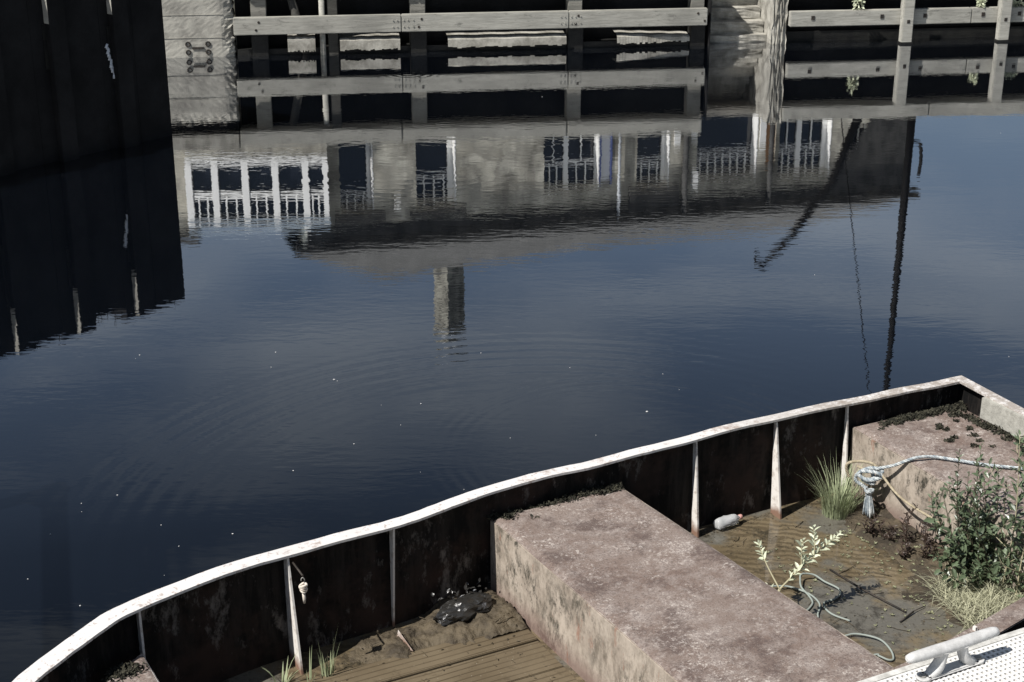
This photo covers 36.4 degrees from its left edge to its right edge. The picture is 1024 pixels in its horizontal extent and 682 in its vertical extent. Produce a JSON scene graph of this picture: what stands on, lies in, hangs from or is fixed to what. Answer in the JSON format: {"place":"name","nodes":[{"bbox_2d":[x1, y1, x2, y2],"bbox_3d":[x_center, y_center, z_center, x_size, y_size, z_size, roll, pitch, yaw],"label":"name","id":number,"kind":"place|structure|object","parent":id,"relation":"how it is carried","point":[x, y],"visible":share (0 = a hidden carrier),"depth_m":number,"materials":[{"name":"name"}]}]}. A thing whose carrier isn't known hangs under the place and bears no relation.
{"place":"outdoors","nodes":[
{"label":"outdoors","id":0,"kind":"place"},
{"bbox_2d":[0,36,1023,681],"bbox_3d":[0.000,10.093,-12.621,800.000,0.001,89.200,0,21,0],"label":"river water","id":1,"kind":"structure","parent":0,"point":[254,304],"depth_m":15.27,"materials":[{"name":"blue liquid"}]},
{"bbox_2d":[0,0,171,176],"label":"piled quay","id":2,"kind":"structure","parent":1,"relation":"in","point":[78,78],"depth_m":19.49,"materials":[{"name":"metal"}]},
{"bbox_2d":[162,0,236,57],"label":"concrete pier","id":3,"kind":"structure","parent":1,"relation":"in","point":[198,28],"depth_m":25.89,"materials":[{"name":"concrete"}]},
{"bbox_2d":[287,0,309,53],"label":"mooring pole","id":4,"kind":"object","parent":1,"relation":"in","point":[293,8],"visible":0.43,"depth_m":26.06,"materials":[{"name":"grey wood"}]},
{"bbox_2d":[318,0,325,54],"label":"mooring pole","id":5,"kind":"object","parent":1,"relation":"in","point":[322,36],"visible":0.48,"depth_m":26.15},
{"bbox_2d":[327,0,338,53],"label":"dark pile","id":6,"kind":"object","parent":1,"relation":"in","point":[333,41],"visible":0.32,"depth_m":26.19,"materials":[{"name":"black wood"}]},
{"bbox_2d":[234,0,689,55],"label":"quay wall","id":7,"kind":"structure","parent":1,"relation":"in","point":[490,39],"depth_m":26.59,"materials":[{"name":"stone"}]},
{"bbox_2d":[233,0,707,55],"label":"timber fender","id":8,"kind":"object","parent":7,"relation":"attached to","point":[417,23],"visible":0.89,"depth_m":26.29,"materials":[{"name":"wood"}]},
{"bbox_2d":[12,375,1023,681],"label":"work boat","id":9,"kind":"object","parent":1,"relation":"on","point":[632,581],"visible":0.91,"depth_m":8.88,"materials":[{"name":"white paint"}]},
{"bbox_2d":[101,661,148,681],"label":"moss","id":10,"kind":"object","parent":9,"relation":"on","point":[122,672],"visible":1,"depth_m":7.83,"materials":[{"name":"green plant"}]},
{"bbox_2d":[299,577,307,603],"bbox_3d":[-1.135,1.357,8.468,0.051,0.158,0.048,0,21,0],"label":"rope stub","id":11,"kind":"object","parent":9,"relation":"hanging from","point":[303,588],"visible":1,"depth_m":8.45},
{"bbox_2d":[301,650,315,681],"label":"grass tuft","id":12,"kind":"object","parent":9,"relation":"on","point":[310,671],"visible":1,"depth_m":8.56,"materials":[{"name":"green plant"}]},
{"bbox_2d":[348,589,526,665],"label":"mud","id":13,"kind":"structure","parent":9,"relation":"in","point":[485,625],"depth_m":9.00,"materials":[{"name":"brown soil"}]},
{"bbox_2d":[433,592,492,625],"bbox_3d":[-0.281,1.576,9.151,0.414,0.146,0.205,-15,26,-34],"label":"rubbish bag","id":14,"kind":"object","parent":13,"relation":"on","point":[465,608],"visible":1,"depth_m":9.08,"materials":[{"name":"plastic"}]},
{"bbox_2d":[431,578,488,600],"bbox_3d":[-0.295,1.479,9.220,0.408,0.097,0.142,-15,26,-34],"label":"torn wrapping","id":15,"kind":"object","parent":14,"relation":"on","point":[465,588],"visible":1,"depth_m":9.22,"materials":[{"name":"plastic"}]},
{"bbox_2d":[487,482,623,520],"bbox_3d":[0.291,0.988,9.493,0.970,0.062,0.207,-12,24,-29],"label":"moss","id":16,"kind":"object","parent":9,"relation":"on","point":[612,487],"visible":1,"depth_m":9.55,"materials":[{"name":"green plant"}]},
{"bbox_2d":[221,493,966,681],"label":"puddle","id":17,"kind":"object","parent":9,"relation":"on","point":[770,533],"visible":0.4,"depth_m":9.58,"materials":[{"name":"liquid"}]},
{"bbox_2d":[264,653,296,681],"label":"grass tuft","id":18,"kind":"object","parent":17,"relation":"on","point":[284,678],"visible":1,"depth_m":8.57,"materials":[{"name":"green plant"}]},
{"bbox_2d":[318,632,339,676],"bbox_3d":[-1.014,1.703,8.568,0.139,0.378,0.118,10,23,24],"label":"grass tuft","id":19,"kind":"object","parent":17,"relation":"on","point":[328,671],"visible":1,"depth_m":8.60,"materials":[{"name":"green plant"}]},
{"bbox_2d":[713,514,742,529],"bbox_3d":[1.433,1.187,10.289,0.220,0.081,0.089,-13,25,-31],"label":"plastic bottle","id":20,"kind":"object","parent":17,"relation":"on","point":[722,522],"visible":1,"depth_m":10.24,"materials":[{"name":"grey plastic"}]},
{"bbox_2d":[770,585,820,617],"bbox_3d":[1.665,1.629,9.222,0.329,0.043,0.680,4,21,9],"label":"cable","id":21,"kind":"object","parent":17,"relation":"on","point":[814,597],"visible":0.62,"depth_m":9.46,"materials":[{"name":"grey rubber"}]},
{"bbox_2d":[754,524,843,591],"bbox_3d":[1.652,1.354,9.218,0.638,0.572,0.301,-13,24,-30],"label":"sapling","id":22,"kind":"object","parent":17,"relation":"on","point":[809,559],"visible":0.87,"depth_m":9.14,"materials":[{"name":"green plant"}]},
{"bbox_2d":[799,573,849,621],"bbox_3d":[1.847,1.543,9.403,0.321,0.053,0.507,0,21,0],"label":"cable","id":23,"kind":"object","parent":17,"relation":"on","point":[824,602],"visible":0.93,"depth_m":9.44,"materials":[{"name":"grey rubber"}]},
{"bbox_2d":[829,569,905,612],"bbox_3d":[2.161,1.523,9.504,0.030,0.014,0.626,-14,25,-32],"label":"iron bar","id":24,"kind":"object","parent":17,"relation":"on","point":[866,591],"visible":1,"depth_m":9.48,"materials":[{"name":"brown metal"}]},
{"bbox_2d":[845,633,894,660],"bbox_3d":[1.910,1.760,8.884,0.502,0.028,0.298,-3,21,-8],"label":"cable","id":25,"kind":"object","parent":17,"relation":"on","point":[887,645],"visible":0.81,"depth_m":8.92,"materials":[{"name":"grey rubber"}]},
{"bbox_2d":[899,606,924,622],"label":"twig","id":26,"kind":"object","parent":17,"relation":"on","point":[905,617],"visible":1,"depth_m":9.23,"materials":[{"name":"wood"}]},
{"bbox_2d":[288,502,1005,681],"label":"leaf litter","id":27,"kind":"object","parent":9,"relation":"on","point":[721,553],"visible":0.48,"depth_m":9.49,"materials":[{"name":"plant"}]},
{"bbox_2d":[844,495,1018,628],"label":"soil","id":28,"kind":"structure","parent":9,"relation":"in","point":[858,516],"depth_m":9.87,"materials":[{"name":"brown soil"}]},
{"bbox_2d":[804,454,877,519],"bbox_3d":[2.173,0.976,10.392,0.613,0.410,0.617,0,21,0],"label":"grass tuft","id":29,"kind":"object","parent":28,"relation":"on","point":[837,504],"visible":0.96,"depth_m":10.41,"materials":[{"name":"green plant"}]},
{"bbox_2d":[860,513,881,534],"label":"red weed","id":30,"kind":"object","parent":28,"relation":"on","point":[871,527],"visible":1,"depth_m":10.13,"materials":[{"name":"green plant"}]},
{"bbox_2d":[874,518,897,539],"bbox_3d":[2.420,1.224,10.069,0.089,0.146,0.183,-16,26,-35],"label":"red weed","id":31,"kind":"object","parent":28,"relation":"on","point":[889,535],"visible":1,"depth_m":10.05,"materials":[{"name":"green plant"}]},
{"bbox_2d":[763,508,1013,654],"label":"seedlings","id":32,"kind":"object","parent":28,"relation":"on","point":[931,611],"visible":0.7,"depth_m":9.74,"materials":[{"name":"green plant"}]},
{"bbox_2d":[897,536,911,558],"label":"red weed","id":33,"kind":"object","parent":28,"relation":"on","point":[904,553],"visible":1,"depth_m":9.84,"materials":[{"name":"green plant"}]},
{"bbox_2d":[899,503,917,541],"bbox_3d":[2.536,1.161,9.967,0.106,0.302,0.155,0,21,0],"label":"red weed","id":34,"kind":"object","parent":28,"relation":"on","point":[904,530],"visible":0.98,"depth_m":9.98,"materials":[{"name":"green plant"}]},
{"bbox_2d":[919,509,933,545],"bbox_3d":[2.639,1.197,9.869,0.108,0.273,0.164,0,21,0],"label":"red weed","id":35,"kind":"object","parent":28,"relation":"on","point":[923,531],"visible":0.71,"depth_m":9.89,"materials":[{"name":"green plant"}]},
{"bbox_2d":[917,534,938,558],"bbox_3d":[2.617,1.303,9.778,0.131,0.181,0.122,-19,28,-41],"label":"red weed","id":36,"kind":"object","parent":28,"relation":"on","point":[924,553],"visible":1,"depth_m":9.78,"materials":[{"name":"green plant"}]},
{"bbox_2d":[913,559,1023,632],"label":"dry grass","id":37,"kind":"structure","parent":28,"relation":"on","point":[974,595],"depth_m":9.26,"materials":[{"name":"beige plant"}]},
{"bbox_2d":[923,443,1016,590],"bbox_3d":[2.847,1.088,9.366,0.702,0.905,0.673,18,27,38],"label":"bush","id":38,"kind":"object","parent":28,"relation":"on","point":[985,551],"visible":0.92,"depth_m":9.39,"materials":[{"name":"green plant"}]},
{"bbox_2d":[980,430,1023,587],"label":"tall weed","id":39,"kind":"object","parent":28,"relation":"on","point":[1019,497],"visible":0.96,"depth_m":9.15,"materials":[{"name":"green plant"}]},
{"bbox_2d":[993,483,1023,598],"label":"tall weed","id":40,"kind":"object","parent":28,"relation":"on","point":[1020,587],"visible":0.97,"depth_m":9.17,"materials":[{"name":"green plant"}]},
{"bbox_2d":[854,455,1022,517],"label":"mooring rope","id":41,"kind":"object","parent":9,"relation":"attached to","point":[868,506],"visible":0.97,"depth_m":10.25,"materials":[{"name":"white fabric"}]},
{"bbox_2d":[845,460,940,523],"bbox_3d":[2.499,0.953,10.081,0.133,0.144,0.832,-14,25,-31],"label":"tan rope","id":42,"kind":"object","parent":41,"relation":"attached to","point":[883,477],"visible":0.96,"depth_m":10.19,"materials":[{"name":"beige fabric"}]},
{"bbox_2d":[876,400,1023,462],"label":"moss","id":43,"kind":"object","parent":9,"relation":"on","point":[954,409],"visible":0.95,"depth_m":10.64,"materials":[{"name":"green plant"}]},
{"bbox_2d":[704,0,766,45],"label":"stone steps","id":44,"kind":"structure","parent":1,"relation":"in","point":[730,21],"depth_m":27.50,"materials":[{"name":"grey stone"}]},
{"bbox_2d":[757,0,788,44],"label":"stone buttress","id":45,"kind":"structure","parent":1,"relation":"in","point":[773,14],"depth_m":27.09,"materials":[{"name":"grey stone"}]},
{"bbox_2d":[786,0,1023,40],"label":"quay wall","id":46,"kind":"structure","parent":1,"relation":"in","point":[819,33],"depth_m":27.62,"materials":[{"name":"grey wood"}]},
{"bbox_2d":[788,0,1023,43],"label":"timber fender","id":47,"kind":"object","parent":46,"relation":"attached to","point":[907,15],"visible":0.67,"depth_m":27.14,"materials":[{"name":"wood"}]},
{"bbox_2d":[852,0,864,9],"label":"weed","id":48,"kind":"object","parent":47,"relation":"on","point":[854,4],"visible":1,"depth_m":27.05,"materials":[{"name":"green plant"}]},
{"bbox_2d":[976,0,986,7],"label":"weed","id":49,"kind":"object","parent":47,"relation":"on","point":[983,3],"visible":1,"depth_m":27.30,"materials":[{"name":"green plant"}]},
{"bbox_2d":[1012,0,1023,7],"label":"weed","id":50,"kind":"object","parent":47,"relation":"on","point":[1015,2],"visible":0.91,"depth_m":27.40,"materials":[{"name":"green plant"}]},
{"bbox_2d":[858,627,1023,681],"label":"pontoon","id":51,"kind":"object","parent":1,"relation":"on","point":[988,654],"visible":1,"depth_m":7.45,"materials":[{"name":"paint"}]}
]}

